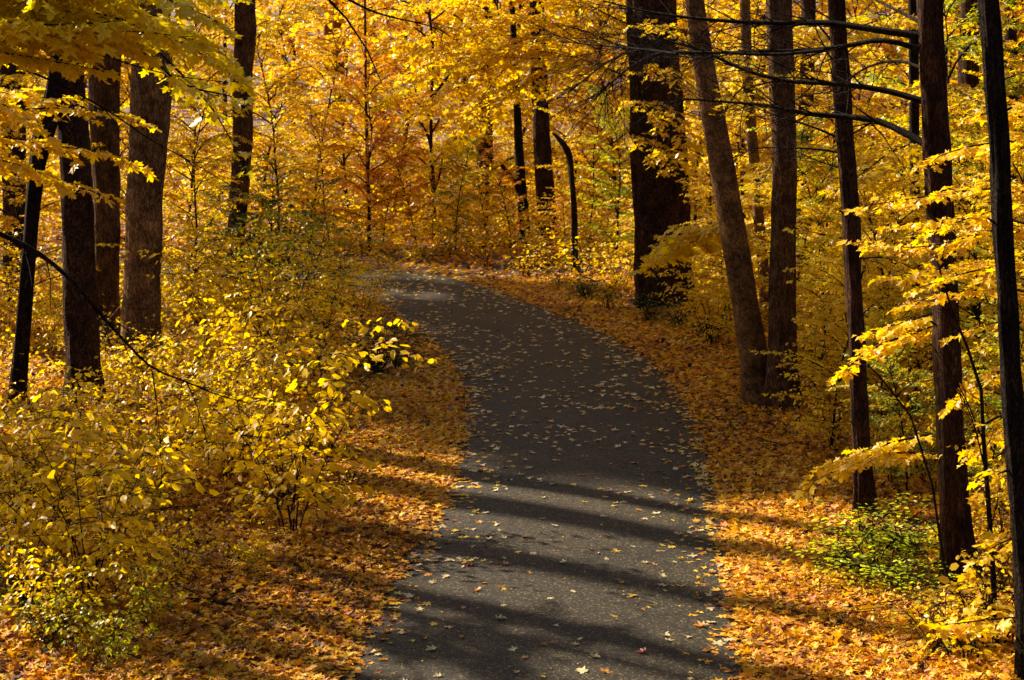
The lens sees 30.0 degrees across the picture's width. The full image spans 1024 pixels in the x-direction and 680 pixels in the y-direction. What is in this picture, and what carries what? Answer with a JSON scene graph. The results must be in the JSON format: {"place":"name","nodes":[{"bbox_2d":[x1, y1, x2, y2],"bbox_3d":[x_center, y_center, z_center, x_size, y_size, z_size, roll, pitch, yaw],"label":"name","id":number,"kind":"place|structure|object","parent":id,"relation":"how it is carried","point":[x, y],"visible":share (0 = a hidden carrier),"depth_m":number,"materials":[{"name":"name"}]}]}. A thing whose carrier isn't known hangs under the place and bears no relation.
{"place":"outdoors","nodes":[
{"label":"outdoors","id":0,"kind":"place"},
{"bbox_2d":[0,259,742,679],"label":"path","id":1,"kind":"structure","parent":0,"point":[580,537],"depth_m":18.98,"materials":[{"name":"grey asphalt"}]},
{"bbox_2d":[360,269,699,455],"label":"distant fallen leaves","id":2,"kind":"object","parent":1,"relation":"on","point":[543,396],"visible":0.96,"depth_m":29.64,"materials":[{"name":"yellow plant"}]},
{"bbox_2d":[0,316,1009,676],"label":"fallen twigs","id":3,"kind":"object","parent":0,"point":[398,474],"depth_m":19.13,"materials":[{"name":"brown wood"}]},
{"bbox_2d":[0,8,1023,679],"bbox_3d":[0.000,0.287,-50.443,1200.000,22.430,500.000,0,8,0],"label":"ground","id":4,"kind":"structure","parent":0,"point":[374,266],"depth_m":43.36,"materials":[{"name":"orange plant"}]},
{"bbox_2d":[0,39,26,301],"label":"oak tree","id":5,"kind":"object","parent":4,"relation":"on","point":[7,207],"visible":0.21,"depth_m":36.78,"materials":[{"name":"brown plant"}]},
{"bbox_2d":[6,54,63,403],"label":"maple tree","id":6,"kind":"object","parent":4,"relation":"on","point":[24,309],"visible":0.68,"depth_m":25.22,"materials":[{"name":"black plant"}]},
{"bbox_2d":[0,432,93,582],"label":"shrub","id":7,"kind":"object","parent":4,"relation":"on","point":[33,507],"visible":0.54,"depth_m":16.54,"materials":[{"name":"yellow plant"}]},
{"bbox_2d":[0,71,124,317],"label":"maple sapling","id":8,"kind":"object","parent":4,"relation":"on","point":[22,79],"visible":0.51,"depth_m":30.81,"materials":[{"name":"yellow plant"}]},
{"bbox_2d":[0,364,126,505],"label":"shrub","id":9,"kind":"object","parent":4,"relation":"on","point":[27,431],"visible":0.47,"depth_m":19.52,"materials":[{"name":"yellow plant"}]},
{"bbox_2d":[0,530,142,641],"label":"shrub","id":10,"kind":"object","parent":4,"relation":"on","point":[35,571],"visible":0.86,"depth_m":14.88,"materials":[{"name":"yellow plant"}]},
{"bbox_2d":[0,408,145,556],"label":"shrub","id":11,"kind":"object","parent":4,"relation":"on","point":[41,459],"visible":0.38,"depth_m":17.76,"materials":[{"name":"yellow plant"}]},
{"bbox_2d":[56,37,106,407],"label":"tree trunk","id":12,"kind":"object","parent":4,"relation":"on","point":[82,348],"visible":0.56,"depth_m":25.32,"materials":[{"name":"brown plant"}]},
{"bbox_2d":[88,7,121,342],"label":"oak tree","id":13,"kind":"object","parent":4,"relation":"on","point":[106,179],"visible":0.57,"depth_m":31.31,"materials":[{"name":"brown plant"}]},
{"bbox_2d":[0,384,218,610],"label":"shrub","id":14,"kind":"object","parent":4,"relation":"on","point":[75,524],"visible":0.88,"depth_m":16.00,"materials":[{"name":"yellow plant"}]},
{"bbox_2d":[35,562,184,667],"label":"shrub","id":15,"kind":"object","parent":4,"relation":"on","point":[99,622],"visible":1,"depth_m":14.47,"materials":[{"name":"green plant"}]},
{"bbox_2d":[58,451,203,546],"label":"shrub","id":16,"kind":"object","parent":4,"relation":"on","point":[92,491],"visible":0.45,"depth_m":17.65,"materials":[{"name":"yellow plant"}]},
{"bbox_2d":[81,524,188,625],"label":"shrub","id":17,"kind":"object","parent":4,"relation":"on","point":[161,589],"visible":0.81,"depth_m":15.56,"materials":[{"name":"yellow plant"}]},
{"bbox_2d":[53,360,231,506],"bbox_3d":[-3.804,1.017,19.678,1.717,1.484,1.512,-3,8,-18],"label":"shrub","id":18,"kind":"object","parent":4,"relation":"on","point":[145,438],"visible":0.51,"depth_m":19.69,"materials":[{"name":"yellow plant"}]},
{"bbox_2d":[119,0,171,364],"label":"oak tree","id":19,"kind":"object","parent":4,"relation":"on","point":[141,299],"visible":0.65,"depth_m":29.00,"materials":[{"name":"brown plant"}]},
{"bbox_2d":[0,0,321,485],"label":"maple tree","id":20,"kind":"object","parent":4,"relation":"on","point":[32,28],"visible":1,"depth_m":15.52,"materials":[{"name":"yellow plant"}]},
{"bbox_2d":[126,508,233,578],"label":"shrub","id":21,"kind":"object","parent":4,"relation":"on","point":[170,559],"visible":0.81,"depth_m":17.16,"materials":[{"name":"yellow plant"}]},
{"bbox_2d":[86,0,291,224],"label":"maple tree","id":22,"kind":"object","parent":4,"relation":"on","point":[178,57],"visible":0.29,"depth_m":51.26,"materials":[{"name":"yellow plant"}]},
{"bbox_2d":[99,332,280,457],"bbox_3d":[-3.695,0.721,21.905,2.052,1.490,1.856,-2,8,-14],"label":"shrub","id":23,"kind":"object","parent":4,"relation":"on","point":[203,361],"visible":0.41,"depth_m":21.68,"materials":[{"name":"yellow plant"}]},
{"bbox_2d":[120,67,280,298],"bbox_3d":[-5.753,-2.831,35.907,2.735,4.727,2.998,3,9,22],"label":"maple sapling","id":24,"kind":"object","parent":4,"relation":"on","point":[196,195],"visible":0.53,"depth_m":35.78,"materials":[{"name":"yellow plant"}]},
{"bbox_2d":[103,298,305,426],"bbox_3d":[-3.837,0.344,24.070,1.836,1.802,2.085,6,10,39],"label":"shrub","id":25,"kind":"object","parent":4,"relation":"on","point":[210,317],"visible":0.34,"depth_m":24.08,"materials":[{"name":"yellow plant"}]},
{"bbox_2d":[160,234,292,353],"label":"shrub","id":26,"kind":"object","parent":4,"relation":"on","point":[190,290],"visible":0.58,"depth_m":30.12,"materials":[{"name":"yellow plant"}]},
{"bbox_2d":[148,322,309,481],"bbox_3d":[-3.044,0.806,20.721,1.713,1.741,2.226,-2,8,-16],"label":"shrub","id":27,"kind":"object","parent":4,"relation":"on","point":[238,452],"visible":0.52,"depth_m":20.84,"materials":[{"name":"yellow plant"}]},
{"bbox_2d":[123,211,357,361],"bbox_3d":[-3.876,-0.696,28.866,2.903,2.495,3.197,3,9,22],"label":"shrub","id":28,"kind":"object","parent":4,"relation":"on","point":[221,279],"visible":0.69,"depth_m":28.70,"materials":[{"name":"yellow plant"}]},
{"bbox_2d":[225,0,256,285],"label":"oak tree","id":29,"kind":"object","parent":4,"relation":"on","point":[245,25],"visible":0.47,"depth_m":39.07,"materials":[{"name":"brown plant"}]},
{"bbox_2d":[185,0,346,242],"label":"maple tree","id":30,"kind":"object","parent":4,"relation":"on","point":[266,32],"visible":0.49,"depth_m":49.30,"materials":[{"name":"yellow plant"}]},
{"bbox_2d":[221,148,314,276],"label":"maple sapling","id":31,"kind":"object","parent":4,"relation":"on","point":[272,209],"visible":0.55,"depth_m":38.38,"materials":[{"name":"yellow plant"}]},
{"bbox_2d":[170,276,370,400],"bbox_3d":[-3.257,0.039,25.654,2.350,1.888,2.599,-5,9,-33],"label":"shrub","id":32,"kind":"object","parent":4,"relation":"on","point":[240,325],"visible":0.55,"depth_m":25.42,"materials":[{"name":"yellow plant"}]},
{"bbox_2d":[206,381,344,496],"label":"shrub","id":33,"kind":"object","parent":4,"relation":"on","point":[275,458],"visible":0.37,"depth_m":20.36,"materials":[{"name":"yellow plant"}]},
{"bbox_2d":[181,0,374,226],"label":"maple tree","id":34,"kind":"object","parent":4,"relation":"on","point":[287,4],"visible":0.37,"depth_m":53.47,"materials":[{"name":"yellow plant"}]},
{"bbox_2d":[204,177,359,295],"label":"shrub","id":35,"kind":"object","parent":4,"relation":"on","point":[290,206],"visible":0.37,"depth_m":38.18,"materials":[{"name":"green plant"}]},
{"bbox_2d":[147,314,441,530],"bbox_3d":[-2.066,0.873,19.088,2.954,2.146,2.672,1,8,9],"label":"shrub","id":36,"kind":"object","parent":4,"relation":"on","point":[321,432],"visible":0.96,"depth_m":18.69,"materials":[{"name":"yellow plant"}]},
{"bbox_2d":[237,296,367,400],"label":"shrub","id":37,"kind":"object","parent":4,"relation":"on","point":[320,342],"visible":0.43,"depth_m":25.82,"materials":[{"name":"yellow plant"}]},
{"bbox_2d":[216,324,392,439],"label":"shrub","id":38,"kind":"object","parent":4,"relation":"on","point":[316,370],"visible":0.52,"depth_m":22.97,"materials":[{"name":"yellow plant"}]},
{"bbox_2d":[226,0,391,163],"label":"tall tree","id":39,"kind":"object","parent":4,"relation":"on","point":[308,7],"visible":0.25,"depth_m":64.96,"materials":[{"name":"yellow plant"}]},
{"bbox_2d":[242,210,388,314],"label":"shrub","id":40,"kind":"object","parent":4,"relation":"on","point":[310,227],"visible":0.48,"depth_m":34.59,"materials":[{"name":"yellow plant"}]},
{"bbox_2d":[271,94,369,240],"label":"maple sapling","id":41,"kind":"object","parent":4,"relation":"on","point":[304,127],"visible":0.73,"depth_m":49.07,"materials":[{"name":"yellow plant"}]},
{"bbox_2d":[251,229,396,336],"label":"shrub","id":42,"kind":"object","parent":4,"relation":"on","point":[317,277],"visible":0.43,"depth_m":32.08,"materials":[{"name":"yellow plant"}]},
{"bbox_2d":[252,245,401,365],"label":"shrub","id":43,"kind":"object","parent":4,"relation":"on","point":[348,296],"visible":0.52,"depth_m":29.16,"materials":[{"name":"yellow plant"}]},
{"bbox_2d":[262,9,397,239],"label":"maple tree","id":44,"kind":"object","parent":4,"relation":"on","point":[345,132],"visible":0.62,"depth_m":49.70,"materials":[{"name":"yellow plant"}]},
{"bbox_2d":[258,0,438,214],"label":"maple tree","id":45,"kind":"object","parent":4,"relation":"on","point":[351,73],"visible":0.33,"depth_m":54.85,"materials":[{"name":"yellow plant"}]},
{"bbox_2d":[311,27,440,251],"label":"maple tree","id":46,"kind":"object","parent":4,"relation":"on","point":[377,141],"visible":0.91,"depth_m":47.69,"materials":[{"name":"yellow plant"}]},
{"bbox_2d":[317,315,435,375],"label":"plant","id":47,"kind":"object","parent":4,"relation":"on","point":[377,366],"visible":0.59,"depth_m":28.49,"materials":[{"name":"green plant"}]},
{"bbox_2d":[356,125,452,245],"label":"maple sapling","id":48,"kind":"object","parent":4,"relation":"on","point":[400,165],"visible":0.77,"depth_m":48.59,"materials":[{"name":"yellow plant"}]},
{"bbox_2d":[340,1,486,223],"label":"maple tree","id":49,"kind":"object","parent":4,"relation":"on","point":[361,166],"visible":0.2,"depth_m":53.12,"materials":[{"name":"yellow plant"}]},
{"bbox_2d":[320,0,558,237],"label":"maple tree","id":50,"kind":"object","parent":4,"relation":"on","point":[412,53],"visible":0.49,"depth_m":50.13,"materials":[{"name":"yellow plant"}]},
{"bbox_2d":[424,132,499,249],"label":"maple sapling","id":51,"kind":"object","parent":4,"relation":"on","point":[466,155],"visible":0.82,"depth_m":47.35,"materials":[{"name":"yellow plant"}]},
{"bbox_2d":[377,0,604,230],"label":"maple tree","id":52,"kind":"object","parent":4,"relation":"on","point":[486,13],"visible":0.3,"depth_m":51.60,"materials":[{"name":"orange plant"}]},
{"bbox_2d":[463,135,544,247],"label":"maple sapling","id":53,"kind":"object","parent":4,"relation":"on","point":[519,224],"visible":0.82,"depth_m":47.59,"materials":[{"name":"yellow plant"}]},
{"bbox_2d":[384,0,626,195],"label":"maple tree","id":54,"kind":"object","parent":4,"relation":"on","point":[498,4],"visible":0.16,"depth_m":55.56,"materials":[{"name":"yellow plant"}]},
{"bbox_2d":[0,103,1023,653],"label":"undergrowth","id":55,"kind":"object","parent":4,"relation":"on","point":[494,219],"visible":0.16,"depth_m":44.45,"materials":[{"name":"yellow plant"}]},
{"bbox_2d":[500,1,531,248],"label":"maple tree","id":56,"kind":"object","parent":4,"relation":"on","point":[521,189],"visible":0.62,"depth_m":48.24,"materials":[{"name":"black plant"}]},
{"bbox_2d":[26,0,1020,120],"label":"wood","id":57,"kind":"object","parent":4,"relation":"on","point":[333,24],"visible":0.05,"depth_m":94.68,"materials":[{"name":"yellow plant"}]},
{"bbox_2d":[369,0,706,310],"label":"maple tree","id":58,"kind":"object","parent":4,"relation":"on","point":[524,52],"visible":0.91,"depth_m":37.59,"materials":[{"name":"yellow plant"}]},
{"bbox_2d":[529,0,559,244],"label":"oak tree","id":59,"kind":"object","parent":4,"relation":"on","point":[542,149],"visible":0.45,"depth_m":49.62,"materials":[{"name":"brown plant"}]},
{"bbox_2d":[529,61,631,251],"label":"maple sapling","id":60,"kind":"object","parent":4,"relation":"on","point":[581,156],"visible":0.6,"depth_m":45.56,"materials":[{"name":"yellow plant"}]},
{"bbox_2d":[500,0,687,204],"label":"maple tree","id":61,"kind":"object","parent":4,"relation":"on","point":[554,130],"visible":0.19,"depth_m":53.26,"materials":[{"name":"yellow plant"}]},
{"bbox_2d":[554,80,634,265],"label":"maple sapling","id":62,"kind":"object","parent":4,"relation":"on","point":[603,172],"visible":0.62,"depth_m":43.51,"materials":[{"name":"yellow plant"}]},
{"bbox_2d":[501,0,687,238],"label":"maple tree","id":63,"kind":"object","parent":4,"relation":"on","point":[590,121],"visible":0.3,"depth_m":51.54,"materials":[{"name":"yellow plant"}]},
{"bbox_2d":[632,0,695,309],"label":"oak tree","id":64,"kind":"object","parent":4,"relation":"on","point":[663,205],"visible":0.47,"depth_m":36.31,"materials":[{"name":"brown plant"}]},
{"bbox_2d":[649,246,769,346],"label":"shrub","id":65,"kind":"object","parent":4,"relation":"on","point":[708,313],"visible":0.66,"depth_m":31.67,"materials":[{"name":"yellow plant"}]},
{"bbox_2d":[628,0,818,406],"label":"beech tree","id":66,"kind":"object","parent":4,"relation":"on","point":[730,229],"visible":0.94,"depth_m":25.78,"materials":[{"name":"brown plant"}]},
{"bbox_2d":[679,184,770,345],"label":"maple sapling","id":67,"kind":"object","parent":4,"relation":"on","point":[744,203],"visible":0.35,"depth_m":30.30,"materials":[{"name":"yellow plant"}]},
{"bbox_2d":[604,0,852,220],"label":"maple tree","id":68,"kind":"object","parent":4,"relation":"on","point":[743,141],"visible":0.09,"depth_m":47.38,"materials":[{"name":"yellow plant"}]},
{"bbox_2d":[482,0,984,586],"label":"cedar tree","id":69,"kind":"object","parent":4,"relation":"on","point":[956,526],"visible":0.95,"depth_m":16.66,"materials":[{"name":"plant"}]},
{"bbox_2d":[739,0,768,330],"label":"birch tree","id":70,"kind":"object","parent":4,"relation":"on","point":[758,215],"visible":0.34,"depth_m":32.82,"materials":[{"name":"beige plant"}]},
{"bbox_2d":[677,0,881,290],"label":"maple sapling","id":71,"kind":"object","parent":4,"relation":"on","point":[726,11],"visible":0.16,"depth_m":37.71,"materials":[{"name":"yellow plant"}]},
{"bbox_2d":[762,0,802,409],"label":"oak tree","id":72,"kind":"object","parent":4,"relation":"on","point":[782,330],"visible":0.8,"depth_m":25.43,"materials":[{"name":"brown plant"}]},
{"bbox_2d":[722,157,870,335],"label":"maple sapling","id":73,"kind":"object","parent":4,"relation":"on","point":[807,184],"visible":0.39,"depth_m":30.05,"materials":[{"name":"yellow plant"}]},
{"bbox_2d":[714,0,903,297],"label":"oak tree","id":74,"kind":"object","parent":4,"relation":"on","point":[764,165],"visible":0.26,"depth_m":32.88,"materials":[{"name":"yellow plant"}]},
{"bbox_2d":[740,116,880,343],"bbox_3d":[4.848,-1.611,30.401,2.469,3.888,2.286,-4,1,-34],"label":"maple sapling","id":75,"kind":"object","parent":4,"relation":"on","point":[830,218],"visible":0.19,"depth_m":30.12,"materials":[{"name":"yellow plant"}]},
{"bbox_2d":[757,201,865,370],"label":"maple sapling","id":76,"kind":"object","parent":4,"relation":"on","point":[806,209],"visible":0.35,"depth_m":27.52,"materials":[{"name":"yellow plant"}]},
{"bbox_2d":[704,0,929,516],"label":"oak tree","id":77,"kind":"object","parent":4,"relation":"on","point":[864,489],"visible":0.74,"depth_m":19.24,"materials":[{"name":"brown plant"}]},
{"bbox_2d":[730,0,908,226],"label":"maple tree","id":78,"kind":"object","parent":4,"relation":"on","point":[887,48],"visible":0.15,"depth_m":44.72,"materials":[{"name":"yellow plant"}]},
{"bbox_2d":[748,66,908,308],"bbox_3d":[5.638,-2.358,32.797,2.730,4.654,3.328,6,10,37],"label":"maple sapling","id":79,"kind":"object","parent":4,"relation":"on","point":[829,203],"visible":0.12,"depth_m":32.72,"materials":[{"name":"yellow plant"}]},
{"bbox_2d":[777,341,893,448],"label":"shrub","id":80,"kind":"object","parent":4,"relation":"on","point":[836,429],"visible":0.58,"depth_m":22.86,"materials":[{"name":"yellow plant"}]},
{"bbox_2d":[749,206,929,445],"bbox_3d":[3.981,-0.071,22.655,2.288,2.997,1.874,6,14,7],"label":"maple sapling","id":81,"kind":"object","parent":4,"relation":"on","point":[818,373],"visible":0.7,"depth_m":22.49,"materials":[{"name":"yellow plant"}]},
{"bbox_2d":[809,279,935,445],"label":"maple sapling","id":82,"kind":"object","parent":4,"relation":"on","point":[885,311],"visible":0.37,"depth_m":22.23,"materials":[{"name":"yellow plant"}]},
{"bbox_2d":[793,313,953,595],"bbox_3d":[3.316,1.083,17.147,1.495,2.542,2.565,0,8,0],"label":"sapling","id":83,"kind":"object","parent":4,"relation":"on","point":[878,453],"visible":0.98,"depth_m":17.50,"materials":[{"name":"yellow plant"}]},
{"bbox_2d":[782,136,967,424],"bbox_3d":[4.636,-0.704,24.148,2.469,3.888,2.286,-8,13,-28],"label":"maple sapling","id":84,"kind":"object","parent":4,"relation":"on","point":[879,218],"visible":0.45,"depth_m":23.84,"materials":[{"name":"yellow plant"}]},
{"bbox_2d":[799,173,959,397],"bbox_3d":[4.787,-0.545,24.851,1.945,3.328,2.085,0,8,-1],"label":"maple sapling","id":85,"kind":"object","parent":4,"relation":"on","point":[874,274],"visible":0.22,"depth_m":24.86,"materials":[{"name":"yellow plant"}]},
{"bbox_2d":[782,525,977,591],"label":"plant","id":86,"kind":"object","parent":4,"relation":"on","point":[862,568],"visible":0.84,"depth_m":17.03,"materials":[{"name":"green plant"}]},
{"bbox_2d":[805,493,974,553],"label":"plant","id":87,"kind":"object","parent":4,"relation":"on","point":[859,522],"visible":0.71,"depth_m":18.11,"materials":[{"name":"green plant"}]},
{"bbox_2d":[804,0,985,415],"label":"maple tree","id":88,"kind":"object","parent":4,"relation":"on","point":[965,91],"visible":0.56,"depth_m":23.10,"materials":[{"name":"yellow plant"}]},
{"bbox_2d":[824,319,966,494],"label":"maple sapling","id":89,"kind":"object","parent":4,"relation":"on","point":[885,405],"visible":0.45,"depth_m":20.19,"materials":[{"name":"yellow plant"}]},
{"bbox_2d":[827,549,965,596],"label":"plant","id":90,"kind":"object","parent":4,"relation":"on","point":[911,578],"visible":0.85,"depth_m":16.62,"materials":[{"name":"green plant"}]},
{"bbox_2d":[814,361,998,486],"bbox_3d":[4.276,0.958,20.675,1.820,1.420,1.652,-6,10,-38],"label":"shrub","id":91,"kind":"object","parent":4,"relation":"on","point":[907,429],"visible":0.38,"depth_m":20.62,"materials":[{"name":"yellow plant"}]},
{"bbox_2d":[828,0,1023,341],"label":"maple sapling","id":92,"kind":"object","parent":4,"relation":"on","point":[970,39],"visible":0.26,"depth_m":27.88,"materials":[{"name":"yellow plant"}]},
{"bbox_2d":[836,96,1023,639],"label":"maple sapling","id":93,"kind":"object","parent":4,"relation":"on","point":[978,627],"visible":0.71,"depth_m":14.63,"materials":[{"name":"yellow plant"}]},
{"bbox_2d":[858,88,1023,382],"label":"maple sapling","id":94,"kind":"object","parent":4,"relation":"on","point":[956,164],"visible":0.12,"depth_m":27.31,"materials":[{"name":"yellow plant"}]},
{"bbox_2d":[883,584,1014,667],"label":"plant","id":95,"kind":"object","parent":4,"relation":"on","point":[968,647],"visible":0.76,"depth_m":14.62,"materials":[{"name":"yellow plant"}]},
{"bbox_2d":[902,435,1012,563],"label":"shrub","id":96,"kind":"object","parent":4,"relation":"on","point":[1001,499],"visible":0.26,"depth_m":17.08,"materials":[{"name":"yellow plant"}]},
{"bbox_2d":[896,162,1023,445],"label":"maple sapling","id":97,"kind":"object","parent":4,"relation":"on","point":[985,240],"visible":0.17,"depth_m":22.17,"materials":[{"name":"yellow plant"}]},
{"bbox_2d":[911,121,1023,407],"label":"maple sapling","id":98,"kind":"object","parent":4,"relation":"on","point":[970,168],"visible":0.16,"depth_m":24.18,"materials":[{"name":"yellow plant"}]},
{"bbox_2d":[956,0,979,341],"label":"oak tree","id":99,"kind":"object","parent":4,"relation":"on","point":[966,6],"visible":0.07,"depth_m":30.53,"materials":[{"name":"yellow plant"}]},
{"bbox_2d":[929,229,1011,642],"bbox_3d":[3.668,0.898,14.820,0.950,3.572,0.638,0,8,0],"label":"sapling","id":100,"kind":"object","parent":4,"relation":"on","point":[983,457],"visible":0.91,"depth_m":14.82,"materials":[{"name":"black plant"}]},
{"bbox_2d":[929,552,1015,646],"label":"plant","id":101,"kind":"object","parent":4,"relation":"on","point":[955,566],"visible":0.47,"depth_m":14.95,"materials":[{"name":"yellow plant"}]},
{"bbox_2d":[928,136,1023,477],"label":"maple sapling","id":102,"kind":"object","parent":4,"relation":"on","point":[988,346],"visible":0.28,"depth_m":20.17,"materials":[{"name":"yellow plant"}]},
{"bbox_2d":[961,291,1023,497],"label":"maple sapling","id":103,"kind":"object","parent":4,"relation":"on","point":[979,363],"visible":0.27,"depth_m":19.35,"materials":[{"name":"yellow plant"}]},
{"bbox_2d":[977,0,1023,679],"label":"oak tree","id":104,"kind":"object","parent":4,"relation":"on","point":[1009,321],"visible":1,"depth_m":13.63,"materials":[{"name":"black plant"}]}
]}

